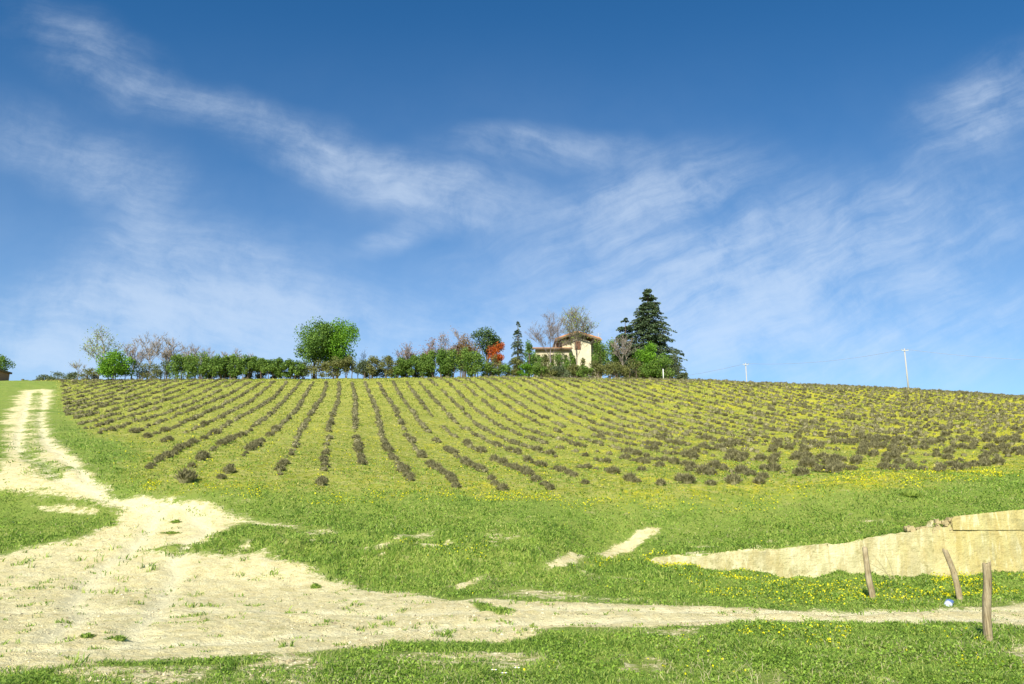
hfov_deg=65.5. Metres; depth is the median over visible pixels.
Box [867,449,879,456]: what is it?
lavender bush
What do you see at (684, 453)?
lavender bush
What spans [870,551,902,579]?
dry stalks
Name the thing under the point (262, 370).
hedge tree
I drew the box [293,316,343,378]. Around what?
broadleaf tree
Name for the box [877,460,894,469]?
lavender bush
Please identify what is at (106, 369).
round bush
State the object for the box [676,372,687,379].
shrub
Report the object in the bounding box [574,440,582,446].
lavender bush
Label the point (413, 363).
hedge tree
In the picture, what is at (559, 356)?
shrub
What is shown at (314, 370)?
shrub
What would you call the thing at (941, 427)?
lavender bush
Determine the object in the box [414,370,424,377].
shrub
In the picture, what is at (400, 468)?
lavender bush
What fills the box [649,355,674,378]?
round tree
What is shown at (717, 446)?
lavender bush
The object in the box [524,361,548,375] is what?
shrub
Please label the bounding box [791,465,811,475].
lavender bush
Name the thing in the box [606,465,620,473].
lavender bush
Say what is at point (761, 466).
lavender bush
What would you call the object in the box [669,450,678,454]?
lavender bush
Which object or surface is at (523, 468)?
lavender bush
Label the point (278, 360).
hedge tree
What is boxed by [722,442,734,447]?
lavender bush
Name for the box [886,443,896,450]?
lavender bush
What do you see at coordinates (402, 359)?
hedge tree
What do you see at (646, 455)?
lavender bush
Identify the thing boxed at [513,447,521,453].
lavender bush
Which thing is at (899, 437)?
lavender bush
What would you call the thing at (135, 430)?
lavender bush
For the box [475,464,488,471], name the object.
lavender bush
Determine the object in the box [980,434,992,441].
lavender bush
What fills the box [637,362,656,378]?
shrub
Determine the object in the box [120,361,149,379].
shrub
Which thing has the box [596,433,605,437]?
lavender bush
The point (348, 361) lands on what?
shrub
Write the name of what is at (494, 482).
lavender bush
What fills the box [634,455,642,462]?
lavender bush
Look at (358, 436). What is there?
lavender bush
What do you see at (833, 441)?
lavender bush
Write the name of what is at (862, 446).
lavender bush
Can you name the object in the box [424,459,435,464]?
lavender bush
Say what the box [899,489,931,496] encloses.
weed tuft
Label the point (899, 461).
lavender bush
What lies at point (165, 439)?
lavender bush
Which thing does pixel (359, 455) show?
lavender bush
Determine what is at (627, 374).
shrub
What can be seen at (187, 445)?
lavender bush
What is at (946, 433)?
lavender bush
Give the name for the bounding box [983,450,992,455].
lavender bush
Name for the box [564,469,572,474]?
lavender bush
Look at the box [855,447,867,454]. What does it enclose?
lavender bush
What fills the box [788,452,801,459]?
lavender bush
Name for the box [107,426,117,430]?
lavender bush
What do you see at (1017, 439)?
lavender bush
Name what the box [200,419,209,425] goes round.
lavender bush
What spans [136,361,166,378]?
shrub
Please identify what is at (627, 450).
lavender bush
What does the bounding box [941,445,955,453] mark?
lavender bush
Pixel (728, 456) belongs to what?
lavender bush
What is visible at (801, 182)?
sky
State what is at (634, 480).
lavender bush
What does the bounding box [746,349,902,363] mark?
power line
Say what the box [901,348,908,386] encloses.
utility pole
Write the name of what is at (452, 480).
lavender bush
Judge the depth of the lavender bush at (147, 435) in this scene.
41.95 m
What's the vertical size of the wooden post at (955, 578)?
1.208 m
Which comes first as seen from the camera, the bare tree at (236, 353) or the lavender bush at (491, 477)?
the lavender bush at (491, 477)
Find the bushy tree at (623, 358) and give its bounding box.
[616,347,628,376]
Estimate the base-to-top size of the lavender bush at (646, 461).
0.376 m
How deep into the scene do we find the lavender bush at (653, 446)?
43.41 m
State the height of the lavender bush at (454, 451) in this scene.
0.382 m
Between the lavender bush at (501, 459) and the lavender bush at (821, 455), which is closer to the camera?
the lavender bush at (501, 459)
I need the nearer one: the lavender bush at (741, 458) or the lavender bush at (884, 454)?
the lavender bush at (741, 458)
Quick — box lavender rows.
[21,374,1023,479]
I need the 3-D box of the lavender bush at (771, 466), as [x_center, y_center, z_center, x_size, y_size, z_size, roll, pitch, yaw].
[10.201,4.865,31.136,0.770,0.536,0.816,3,-12,-12]
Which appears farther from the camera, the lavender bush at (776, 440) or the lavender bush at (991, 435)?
the lavender bush at (991, 435)
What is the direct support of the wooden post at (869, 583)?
on the ground at (10, 391)
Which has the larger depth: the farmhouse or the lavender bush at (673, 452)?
the farmhouse
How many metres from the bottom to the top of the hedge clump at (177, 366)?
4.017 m
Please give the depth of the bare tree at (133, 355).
114.09 m
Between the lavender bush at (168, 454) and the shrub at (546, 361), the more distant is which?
the shrub at (546, 361)
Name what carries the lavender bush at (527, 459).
on the ground at (10, 391)
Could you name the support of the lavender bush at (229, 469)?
on the ground at (10, 391)
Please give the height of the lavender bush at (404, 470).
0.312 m
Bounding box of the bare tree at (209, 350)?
[198,348,214,364]
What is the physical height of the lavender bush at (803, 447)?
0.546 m
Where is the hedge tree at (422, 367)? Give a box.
[414,353,432,376]
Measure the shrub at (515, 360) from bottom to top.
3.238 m
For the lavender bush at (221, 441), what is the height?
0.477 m
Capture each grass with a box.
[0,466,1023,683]
[651,505,1023,555]
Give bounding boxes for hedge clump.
[166,354,187,379]
[183,353,198,379]
[193,351,210,379]
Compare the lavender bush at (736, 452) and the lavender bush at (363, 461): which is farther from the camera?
the lavender bush at (736, 452)
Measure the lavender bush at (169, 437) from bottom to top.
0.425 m
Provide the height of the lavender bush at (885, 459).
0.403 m
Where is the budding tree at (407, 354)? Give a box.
[395,343,418,374]
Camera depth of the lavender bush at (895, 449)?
40.07 m
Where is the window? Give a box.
[574,341,580,349]
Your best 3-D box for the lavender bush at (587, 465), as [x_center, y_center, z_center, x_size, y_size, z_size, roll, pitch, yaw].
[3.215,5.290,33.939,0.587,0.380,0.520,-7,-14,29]
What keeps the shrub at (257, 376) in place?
on the ground at (10, 391)
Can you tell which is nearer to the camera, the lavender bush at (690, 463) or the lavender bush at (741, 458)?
the lavender bush at (690, 463)
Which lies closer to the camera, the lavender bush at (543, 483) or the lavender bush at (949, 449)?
the lavender bush at (543, 483)
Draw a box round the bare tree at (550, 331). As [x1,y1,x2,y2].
[524,308,569,376]
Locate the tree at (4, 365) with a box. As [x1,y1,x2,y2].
[0,354,15,370]
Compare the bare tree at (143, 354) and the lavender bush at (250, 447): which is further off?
the bare tree at (143, 354)
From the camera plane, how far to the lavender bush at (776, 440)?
48.08 m
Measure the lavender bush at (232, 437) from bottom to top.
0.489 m
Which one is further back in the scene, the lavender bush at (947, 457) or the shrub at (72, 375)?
the shrub at (72, 375)
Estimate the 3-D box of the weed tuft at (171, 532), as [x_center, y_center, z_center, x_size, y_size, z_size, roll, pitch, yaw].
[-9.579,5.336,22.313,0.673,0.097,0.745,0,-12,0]
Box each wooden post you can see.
[862,546,875,598]
[942,548,962,599]
[982,562,992,641]
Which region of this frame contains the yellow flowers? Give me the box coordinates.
[8,412,1023,675]
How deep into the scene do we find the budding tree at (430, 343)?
118.86 m
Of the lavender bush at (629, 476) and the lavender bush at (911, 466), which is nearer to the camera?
the lavender bush at (629, 476)
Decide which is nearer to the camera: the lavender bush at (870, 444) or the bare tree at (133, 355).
the lavender bush at (870, 444)
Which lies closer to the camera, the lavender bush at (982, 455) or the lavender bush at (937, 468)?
the lavender bush at (937, 468)
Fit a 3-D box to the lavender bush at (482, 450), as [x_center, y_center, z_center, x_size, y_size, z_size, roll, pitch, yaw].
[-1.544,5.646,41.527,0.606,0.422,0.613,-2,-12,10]
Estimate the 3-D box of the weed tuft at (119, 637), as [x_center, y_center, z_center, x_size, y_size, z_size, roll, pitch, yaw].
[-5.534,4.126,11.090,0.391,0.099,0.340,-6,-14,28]
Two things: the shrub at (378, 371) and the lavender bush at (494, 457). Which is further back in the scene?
the shrub at (378, 371)
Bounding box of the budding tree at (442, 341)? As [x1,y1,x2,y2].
[418,333,452,366]
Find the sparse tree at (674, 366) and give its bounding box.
[670,349,680,378]
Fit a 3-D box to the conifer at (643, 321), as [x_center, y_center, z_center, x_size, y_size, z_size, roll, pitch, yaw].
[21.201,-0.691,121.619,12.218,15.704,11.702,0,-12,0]
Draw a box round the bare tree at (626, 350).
[610,336,638,377]
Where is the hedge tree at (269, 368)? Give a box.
[262,359,281,378]
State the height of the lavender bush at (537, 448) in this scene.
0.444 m
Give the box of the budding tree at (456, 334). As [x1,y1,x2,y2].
[445,329,478,375]
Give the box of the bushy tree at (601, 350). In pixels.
[591,340,608,377]
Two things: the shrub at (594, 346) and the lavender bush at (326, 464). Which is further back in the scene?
the shrub at (594, 346)
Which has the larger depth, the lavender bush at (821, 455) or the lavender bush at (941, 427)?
the lavender bush at (941, 427)
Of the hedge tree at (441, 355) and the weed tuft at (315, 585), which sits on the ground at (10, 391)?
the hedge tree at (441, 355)
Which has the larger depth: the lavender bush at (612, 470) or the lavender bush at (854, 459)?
the lavender bush at (854, 459)
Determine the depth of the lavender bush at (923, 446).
42.76 m
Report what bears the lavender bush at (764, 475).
on the ground at (10, 391)
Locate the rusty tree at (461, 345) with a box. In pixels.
[449,335,482,375]
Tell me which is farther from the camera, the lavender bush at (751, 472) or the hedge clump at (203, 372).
the hedge clump at (203, 372)
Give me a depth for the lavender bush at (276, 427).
46.49 m
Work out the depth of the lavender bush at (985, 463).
34.49 m
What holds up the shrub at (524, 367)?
on the ground at (10, 391)
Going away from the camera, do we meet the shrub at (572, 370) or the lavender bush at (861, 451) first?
the lavender bush at (861, 451)
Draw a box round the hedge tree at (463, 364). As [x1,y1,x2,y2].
[453,347,473,376]
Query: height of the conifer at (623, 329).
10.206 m
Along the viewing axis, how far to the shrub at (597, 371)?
111.22 m
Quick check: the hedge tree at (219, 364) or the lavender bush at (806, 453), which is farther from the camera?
the hedge tree at (219, 364)
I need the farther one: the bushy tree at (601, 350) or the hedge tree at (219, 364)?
the bushy tree at (601, 350)
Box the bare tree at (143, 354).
[134,331,170,379]
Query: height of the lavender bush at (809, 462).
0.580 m
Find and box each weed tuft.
[78,632,95,638]
[103,634,128,641]
[160,531,181,533]
[169,519,181,522]
[309,583,321,588]
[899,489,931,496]
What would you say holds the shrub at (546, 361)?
on the ground at (10, 391)
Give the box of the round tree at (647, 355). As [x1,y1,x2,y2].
[632,341,670,376]
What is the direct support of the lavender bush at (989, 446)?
on the ground at (10, 391)
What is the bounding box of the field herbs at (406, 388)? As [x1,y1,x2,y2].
[30,376,1023,495]
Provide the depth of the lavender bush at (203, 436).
40.97 m
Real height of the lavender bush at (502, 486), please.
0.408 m
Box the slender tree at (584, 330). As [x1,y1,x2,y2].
[556,305,599,377]
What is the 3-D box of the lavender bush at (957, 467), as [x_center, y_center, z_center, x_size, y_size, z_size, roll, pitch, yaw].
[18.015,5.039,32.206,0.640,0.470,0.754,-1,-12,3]
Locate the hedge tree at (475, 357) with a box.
[466,351,487,376]
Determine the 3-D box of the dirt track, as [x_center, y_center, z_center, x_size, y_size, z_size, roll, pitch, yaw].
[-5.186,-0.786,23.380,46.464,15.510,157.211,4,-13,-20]
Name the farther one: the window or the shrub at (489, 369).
the window
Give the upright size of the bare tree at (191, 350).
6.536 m
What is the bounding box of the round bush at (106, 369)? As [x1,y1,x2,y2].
[95,349,136,379]
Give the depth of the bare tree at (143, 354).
114.01 m
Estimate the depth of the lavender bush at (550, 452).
39.63 m
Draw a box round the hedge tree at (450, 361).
[437,349,459,376]
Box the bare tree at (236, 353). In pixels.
[221,348,243,368]
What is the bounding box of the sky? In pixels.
[0,0,1023,394]
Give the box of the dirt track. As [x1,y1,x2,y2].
[0,389,1023,683]
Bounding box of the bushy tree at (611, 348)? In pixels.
[603,337,619,377]
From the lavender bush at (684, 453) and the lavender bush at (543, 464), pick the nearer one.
the lavender bush at (543, 464)
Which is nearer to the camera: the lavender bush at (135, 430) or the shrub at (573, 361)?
the lavender bush at (135, 430)
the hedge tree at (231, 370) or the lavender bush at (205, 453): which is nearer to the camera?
the lavender bush at (205, 453)
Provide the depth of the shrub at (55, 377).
118.60 m
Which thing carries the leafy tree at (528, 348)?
on the ground at (10, 391)
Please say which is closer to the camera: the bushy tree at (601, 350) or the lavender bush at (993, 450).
the lavender bush at (993, 450)
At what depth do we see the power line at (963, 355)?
126.97 m
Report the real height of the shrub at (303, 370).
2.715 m
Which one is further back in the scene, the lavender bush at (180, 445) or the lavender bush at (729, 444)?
the lavender bush at (729, 444)
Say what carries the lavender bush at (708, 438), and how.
on the ground at (10, 391)
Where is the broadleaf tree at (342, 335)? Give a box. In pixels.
[323,317,360,377]
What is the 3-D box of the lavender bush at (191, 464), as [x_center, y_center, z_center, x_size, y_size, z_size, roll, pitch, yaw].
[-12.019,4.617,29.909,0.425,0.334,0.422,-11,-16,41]
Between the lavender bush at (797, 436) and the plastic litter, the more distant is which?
the lavender bush at (797, 436)
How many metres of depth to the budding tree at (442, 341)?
119.15 m
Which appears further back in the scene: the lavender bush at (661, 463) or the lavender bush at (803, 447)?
the lavender bush at (803, 447)
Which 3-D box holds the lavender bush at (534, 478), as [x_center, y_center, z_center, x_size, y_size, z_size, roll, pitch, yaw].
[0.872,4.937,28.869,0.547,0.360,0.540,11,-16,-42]
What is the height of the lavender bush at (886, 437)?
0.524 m
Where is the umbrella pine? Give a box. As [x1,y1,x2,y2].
[470,325,503,362]
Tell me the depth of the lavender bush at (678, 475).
28.47 m
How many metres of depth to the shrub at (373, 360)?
109.58 m
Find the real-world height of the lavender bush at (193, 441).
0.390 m
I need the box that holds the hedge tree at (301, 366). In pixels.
[287,360,308,379]
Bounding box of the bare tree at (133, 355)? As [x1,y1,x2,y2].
[122,339,145,378]
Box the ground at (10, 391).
[0,377,1023,683]
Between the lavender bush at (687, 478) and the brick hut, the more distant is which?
the brick hut
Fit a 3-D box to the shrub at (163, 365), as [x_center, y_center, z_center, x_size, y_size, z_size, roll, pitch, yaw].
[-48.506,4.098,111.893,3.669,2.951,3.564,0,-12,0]
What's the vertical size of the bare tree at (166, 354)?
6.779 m
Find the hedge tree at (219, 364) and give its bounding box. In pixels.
[213,355,230,377]
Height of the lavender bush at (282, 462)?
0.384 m
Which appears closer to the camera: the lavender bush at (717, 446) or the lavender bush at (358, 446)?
the lavender bush at (358, 446)
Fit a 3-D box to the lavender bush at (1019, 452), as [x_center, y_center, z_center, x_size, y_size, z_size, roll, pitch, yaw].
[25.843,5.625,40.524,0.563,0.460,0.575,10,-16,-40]
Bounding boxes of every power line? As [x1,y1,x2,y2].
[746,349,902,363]
[906,349,1023,359]
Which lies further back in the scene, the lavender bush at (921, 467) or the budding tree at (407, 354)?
the budding tree at (407, 354)
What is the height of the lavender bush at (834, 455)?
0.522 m
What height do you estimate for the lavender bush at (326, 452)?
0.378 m
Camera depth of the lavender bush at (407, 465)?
31.65 m
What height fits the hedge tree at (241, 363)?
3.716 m
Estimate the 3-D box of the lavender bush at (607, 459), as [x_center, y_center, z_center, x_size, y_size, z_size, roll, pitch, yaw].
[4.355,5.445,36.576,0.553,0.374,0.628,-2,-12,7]
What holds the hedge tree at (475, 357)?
on the ground at (10, 391)
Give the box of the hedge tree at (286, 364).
[279,358,294,377]
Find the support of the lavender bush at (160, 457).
on the ground at (10, 391)
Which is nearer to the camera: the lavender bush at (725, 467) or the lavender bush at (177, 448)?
the lavender bush at (725, 467)
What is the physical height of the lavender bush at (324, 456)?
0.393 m
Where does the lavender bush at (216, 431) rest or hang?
on the ground at (10, 391)
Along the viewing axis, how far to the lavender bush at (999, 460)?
35.85 m
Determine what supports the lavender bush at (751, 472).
on the ground at (10, 391)
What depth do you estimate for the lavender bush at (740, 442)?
46.52 m
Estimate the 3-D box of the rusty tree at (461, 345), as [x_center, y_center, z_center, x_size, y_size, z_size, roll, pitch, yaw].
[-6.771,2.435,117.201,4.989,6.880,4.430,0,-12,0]
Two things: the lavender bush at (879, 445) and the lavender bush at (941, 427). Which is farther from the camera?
the lavender bush at (941, 427)
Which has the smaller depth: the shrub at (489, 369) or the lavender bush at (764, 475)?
the lavender bush at (764, 475)
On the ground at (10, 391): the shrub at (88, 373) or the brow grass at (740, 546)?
the shrub at (88, 373)
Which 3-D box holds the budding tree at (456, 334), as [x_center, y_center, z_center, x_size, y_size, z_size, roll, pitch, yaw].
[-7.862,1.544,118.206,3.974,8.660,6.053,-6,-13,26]
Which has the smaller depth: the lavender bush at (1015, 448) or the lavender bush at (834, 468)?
the lavender bush at (834, 468)
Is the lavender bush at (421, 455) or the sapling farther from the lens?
the sapling
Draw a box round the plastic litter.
[944,599,953,606]
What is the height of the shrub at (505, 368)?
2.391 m
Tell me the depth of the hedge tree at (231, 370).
109.33 m
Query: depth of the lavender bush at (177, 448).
34.13 m
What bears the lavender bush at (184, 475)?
on the ground at (10, 391)
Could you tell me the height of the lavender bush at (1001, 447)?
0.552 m
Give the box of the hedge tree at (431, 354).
[425,349,439,376]
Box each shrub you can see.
[34,374,53,379]
[36,371,69,379]
[63,371,84,378]
[79,368,99,379]
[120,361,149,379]
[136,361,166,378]
[151,360,173,378]
[243,371,253,378]
[253,371,266,378]
[294,361,309,378]
[306,359,333,378]
[322,356,347,378]
[336,355,356,378]
[352,359,369,377]
[366,355,385,378]
[373,368,384,377]
[379,355,398,377]
[392,359,404,377]
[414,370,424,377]
[425,371,437,376]
[479,363,497,375]
[485,354,502,376]
[495,362,512,375]
[507,357,523,375]
[516,364,531,376]
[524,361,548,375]
[526,349,545,376]
[533,352,561,371]
[540,365,557,376]
[549,351,569,376]
[549,366,571,376]
[565,351,577,376]
[565,363,582,377]
[575,365,593,376]
[578,358,588,377]
[585,359,602,377]
[591,341,601,376]
[598,361,627,377]
[620,358,643,377]
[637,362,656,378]
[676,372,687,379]
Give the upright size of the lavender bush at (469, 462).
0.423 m
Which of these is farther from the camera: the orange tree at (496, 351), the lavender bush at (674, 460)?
the orange tree at (496, 351)
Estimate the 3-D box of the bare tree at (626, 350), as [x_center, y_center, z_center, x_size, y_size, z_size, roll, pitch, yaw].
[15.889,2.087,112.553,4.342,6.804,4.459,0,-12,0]
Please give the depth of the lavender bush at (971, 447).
43.53 m
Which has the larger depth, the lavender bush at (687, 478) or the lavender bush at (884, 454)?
the lavender bush at (884, 454)
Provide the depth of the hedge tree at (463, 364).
110.54 m
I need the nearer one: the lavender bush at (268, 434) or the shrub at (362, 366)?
the lavender bush at (268, 434)
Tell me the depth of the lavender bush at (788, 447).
44.12 m
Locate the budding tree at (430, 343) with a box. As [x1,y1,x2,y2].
[418,337,439,358]
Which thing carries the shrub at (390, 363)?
on the ground at (10, 391)
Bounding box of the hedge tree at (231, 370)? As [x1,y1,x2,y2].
[226,354,242,377]
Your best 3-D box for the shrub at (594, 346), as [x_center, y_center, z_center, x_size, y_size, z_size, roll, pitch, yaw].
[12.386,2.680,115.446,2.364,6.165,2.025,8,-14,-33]
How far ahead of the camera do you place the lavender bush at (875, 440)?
47.02 m
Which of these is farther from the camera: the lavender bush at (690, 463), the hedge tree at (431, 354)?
the hedge tree at (431, 354)
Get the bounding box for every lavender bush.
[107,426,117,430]
[128,427,140,432]
[142,432,152,437]
[144,464,153,468]
[153,454,165,460]
[159,426,170,431]
[159,437,168,442]
[159,450,174,457]
[162,434,173,440]
[172,447,181,451]
[173,442,184,449]
[173,465,199,482]
[181,441,191,447]
[186,461,198,467]
[188,438,197,443]
[195,449,210,456]
[195,453,206,460]
[199,434,208,439]
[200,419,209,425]
[211,429,221,433]
[214,439,227,445]
[216,472,226,478]
[222,464,236,473]
[224,433,236,440]
[234,432,242,437]
[243,441,258,447]
[244,444,257,450]
[255,438,263,446]
[264,431,274,436]
[270,423,280,429]
[273,464,286,471]
[275,460,287,465]
[314,475,327,485]
[317,455,328,459]
[319,462,330,466]
[320,449,330,454]
[351,434,361,439]
[352,440,364,445]
[352,443,364,449]
[354,447,363,452]
[356,453,366,458]
[357,458,368,464]
[383,445,394,451]
[389,454,398,459]
[396,465,409,471]
[399,462,410,469]
[399,467,409,472]
[401,471,415,476]
[405,475,415,480]
[417,452,427,457]
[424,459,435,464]
[430,462,442,469]
[444,471,456,479]
[448,448,458,454]
[448,476,457,482]
[450,481,461,487]
[464,440,472,445]
[464,459,475,465]
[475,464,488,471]
[477,447,486,452]
[486,475,496,480]
[489,454,498,460]
[489,479,499,485]
[495,482,509,490]
[496,456,507,464]
[504,445,513,451]
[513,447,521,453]
[517,464,532,473]
[522,467,534,475]
[523,454,533,461]
[529,474,542,481]
[532,444,543,451]
[535,460,547,466]
[539,480,550,485]
[545,482,555,489]
[546,448,555,454]
[555,465,567,471]
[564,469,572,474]
[569,471,578,476]
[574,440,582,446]
[581,462,592,468]
[581,478,589,483]
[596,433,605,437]
[603,457,611,462]
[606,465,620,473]
[621,452,631,459]
[621,472,638,481]
[622,446,633,453]
[631,478,641,482]
[632,449,642,455]
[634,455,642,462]
[636,465,647,471]
[641,458,650,463]
[642,452,650,457]
[648,442,659,450]
[654,459,666,466]
[655,478,666,485]
[657,435,665,439]
[660,455,669,460]
[668,456,680,464]
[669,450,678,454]
[671,439,679,444]
[672,472,684,481]
[677,440,686,445]
[677,471,696,483]
[679,459,686,465]
[681,450,691,457]
[684,459,698,466]
[684,466,693,471]
[686,451,699,459]
[690,445,701,452]
[693,463,711,474]
[696,442,707,447]
[704,435,713,440]
[704,458,722,468]
[704,465,717,475]
[704,479,717,485]
[712,442,725,450]
[718,437,725,442]
[719,463,729,470]
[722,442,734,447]
[723,452,734,460]
[724,472,743,484]
[726,447,736,453]
[731,449,742,455]
[732,463,748,473]
[733,455,746,461]
[734,438,744,445]
[738,450,749,458]
[743,468,758,475]
[751,476,766,484]
[753,452,766,460]
[756,470,769,478]
[759,463,765,469]
[764,460,782,471]
[766,446,777,451]
[766,454,778,462]
[771,438,782,442]
[773,440,783,447]
[783,443,794,449]
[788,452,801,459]
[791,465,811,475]
[793,432,802,438]
[797,443,810,450]
[798,449,813,457]
[801,457,815,467]
[806,438,817,444]
[811,463,826,472]
[814,441,824,448]
[815,451,829,458]
[820,458,829,464]
[825,457,844,464]
[825,460,843,472]
[827,452,839,458]
[828,437,840,443]
[835,461,847,469]
[837,439,848,444]
[838,455,846,461]
[846,440,857,444]
[846,464,858,470]
[848,453,862,464]
[854,431,862,436]
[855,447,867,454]
[857,443,869,449]
[859,434,868,439]
[866,441,874,448]
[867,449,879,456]
[870,438,878,443]
[873,441,886,448]
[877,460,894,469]
[880,451,888,456]
[881,434,890,439]
[881,456,891,462]
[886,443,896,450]
[887,451,900,458]
[889,440,901,446]
[889,447,901,453]
[892,457,907,464]
[893,434,902,440]
[897,445,907,452]
[905,439,917,445]
[905,463,917,469]
[909,429,919,435]
[916,465,927,470]
[918,443,930,449]
[924,439,936,444]
[930,465,946,472]
[931,451,941,456]
[935,436,945,442]
[936,462,947,469]
[938,425,947,429]
[940,429,950,436]
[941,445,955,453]
[941,453,954,459]
[946,460,958,466]
[950,462,965,470]
[954,443,967,448]
[958,435,972,442]
[961,461,974,468]
[966,444,976,449]
[968,442,978,446]
[968,459,980,466]
[977,453,990,458]
[978,457,989,462]
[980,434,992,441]
[981,461,990,465]
[982,442,996,449]
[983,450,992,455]
[985,431,996,437]
[989,455,1005,464]
[990,448,999,452]
[993,436,1006,443]
[995,442,1007,450]
[1002,448,1014,453]
[1010,426,1021,430]
[1010,436,1022,442]
[1010,445,1023,451]
[1014,449,1023,455]
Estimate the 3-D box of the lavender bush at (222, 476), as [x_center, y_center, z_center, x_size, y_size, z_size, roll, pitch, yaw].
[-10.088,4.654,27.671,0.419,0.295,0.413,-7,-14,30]
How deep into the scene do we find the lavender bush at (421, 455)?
38.58 m
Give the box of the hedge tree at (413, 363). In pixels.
[404,355,419,376]
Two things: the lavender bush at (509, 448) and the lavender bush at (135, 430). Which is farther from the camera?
the lavender bush at (135, 430)
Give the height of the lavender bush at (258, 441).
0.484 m
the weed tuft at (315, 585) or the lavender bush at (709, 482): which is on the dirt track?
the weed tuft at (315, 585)
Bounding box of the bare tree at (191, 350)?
[180,344,199,377]
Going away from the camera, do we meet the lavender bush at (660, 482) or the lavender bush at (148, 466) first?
the lavender bush at (660, 482)
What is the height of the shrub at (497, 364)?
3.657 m
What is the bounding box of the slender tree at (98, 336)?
[78,324,130,378]
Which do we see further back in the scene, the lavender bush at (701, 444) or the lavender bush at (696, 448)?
the lavender bush at (701, 444)
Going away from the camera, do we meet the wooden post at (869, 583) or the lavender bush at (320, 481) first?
the wooden post at (869, 583)
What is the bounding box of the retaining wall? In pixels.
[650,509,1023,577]
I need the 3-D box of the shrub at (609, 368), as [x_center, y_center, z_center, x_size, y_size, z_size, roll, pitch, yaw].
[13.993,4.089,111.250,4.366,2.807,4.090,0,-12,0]
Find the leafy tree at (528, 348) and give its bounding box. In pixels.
[523,340,534,372]
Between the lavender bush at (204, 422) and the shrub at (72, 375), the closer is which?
the lavender bush at (204, 422)
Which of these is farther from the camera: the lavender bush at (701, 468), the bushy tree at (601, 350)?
the bushy tree at (601, 350)
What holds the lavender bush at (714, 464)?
on the ground at (10, 391)
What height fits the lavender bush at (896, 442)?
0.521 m
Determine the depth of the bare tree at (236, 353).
120.16 m
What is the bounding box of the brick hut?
[0,369,11,380]
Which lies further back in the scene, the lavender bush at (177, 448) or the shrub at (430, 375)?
the shrub at (430, 375)
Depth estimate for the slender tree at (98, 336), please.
111.97 m
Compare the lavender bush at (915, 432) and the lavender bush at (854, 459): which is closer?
the lavender bush at (854, 459)
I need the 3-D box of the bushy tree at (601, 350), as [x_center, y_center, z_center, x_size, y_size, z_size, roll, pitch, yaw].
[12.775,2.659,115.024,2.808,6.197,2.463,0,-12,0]
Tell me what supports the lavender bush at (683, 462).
on the ground at (10, 391)
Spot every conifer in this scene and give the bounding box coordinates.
[507,321,525,365]
[607,317,638,377]
[624,288,689,378]
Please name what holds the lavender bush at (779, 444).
on the ground at (10, 391)
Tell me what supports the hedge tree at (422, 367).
on the ground at (10, 391)
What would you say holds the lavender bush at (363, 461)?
on the ground at (10, 391)
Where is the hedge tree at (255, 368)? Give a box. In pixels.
[246,355,262,378]
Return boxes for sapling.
[68,359,84,377]
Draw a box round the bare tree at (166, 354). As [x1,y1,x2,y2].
[149,337,186,378]
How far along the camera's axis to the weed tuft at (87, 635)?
11.13 m
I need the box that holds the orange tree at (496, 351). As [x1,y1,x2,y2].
[486,341,504,375]
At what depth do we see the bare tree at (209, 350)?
120.48 m
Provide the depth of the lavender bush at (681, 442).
47.08 m
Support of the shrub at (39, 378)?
on the ground at (10, 391)
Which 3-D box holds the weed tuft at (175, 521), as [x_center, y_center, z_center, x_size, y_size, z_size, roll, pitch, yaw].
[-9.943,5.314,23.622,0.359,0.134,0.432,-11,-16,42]
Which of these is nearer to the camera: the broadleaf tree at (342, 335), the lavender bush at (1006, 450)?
the lavender bush at (1006, 450)
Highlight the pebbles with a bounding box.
[0,467,1022,682]
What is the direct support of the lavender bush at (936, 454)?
on the ground at (10, 391)
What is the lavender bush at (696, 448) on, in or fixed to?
on the ground at (10, 391)
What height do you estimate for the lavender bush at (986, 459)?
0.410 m
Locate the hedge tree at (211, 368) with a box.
[207,354,226,378]
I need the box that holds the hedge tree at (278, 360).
[268,357,283,378]
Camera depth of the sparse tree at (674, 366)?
112.52 m
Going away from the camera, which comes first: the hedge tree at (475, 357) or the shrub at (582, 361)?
the hedge tree at (475, 357)
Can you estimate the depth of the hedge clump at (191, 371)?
109.06 m
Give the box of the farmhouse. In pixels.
[532,331,601,377]
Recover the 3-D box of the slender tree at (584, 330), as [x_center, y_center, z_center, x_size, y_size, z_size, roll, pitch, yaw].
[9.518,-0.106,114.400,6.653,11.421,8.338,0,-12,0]
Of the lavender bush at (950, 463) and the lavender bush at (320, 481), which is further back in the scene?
the lavender bush at (950, 463)
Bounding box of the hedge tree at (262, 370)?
[255,357,268,378]
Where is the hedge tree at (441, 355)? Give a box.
[435,348,449,376]
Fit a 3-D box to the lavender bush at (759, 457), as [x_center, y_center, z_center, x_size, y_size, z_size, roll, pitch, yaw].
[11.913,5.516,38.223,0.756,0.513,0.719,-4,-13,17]
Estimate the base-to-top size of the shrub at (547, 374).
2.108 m
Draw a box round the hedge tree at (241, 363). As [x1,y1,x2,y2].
[234,354,254,377]
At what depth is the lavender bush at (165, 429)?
45.46 m
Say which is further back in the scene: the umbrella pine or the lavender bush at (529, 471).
the umbrella pine
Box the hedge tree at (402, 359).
[397,357,410,377]
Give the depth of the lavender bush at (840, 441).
46.92 m

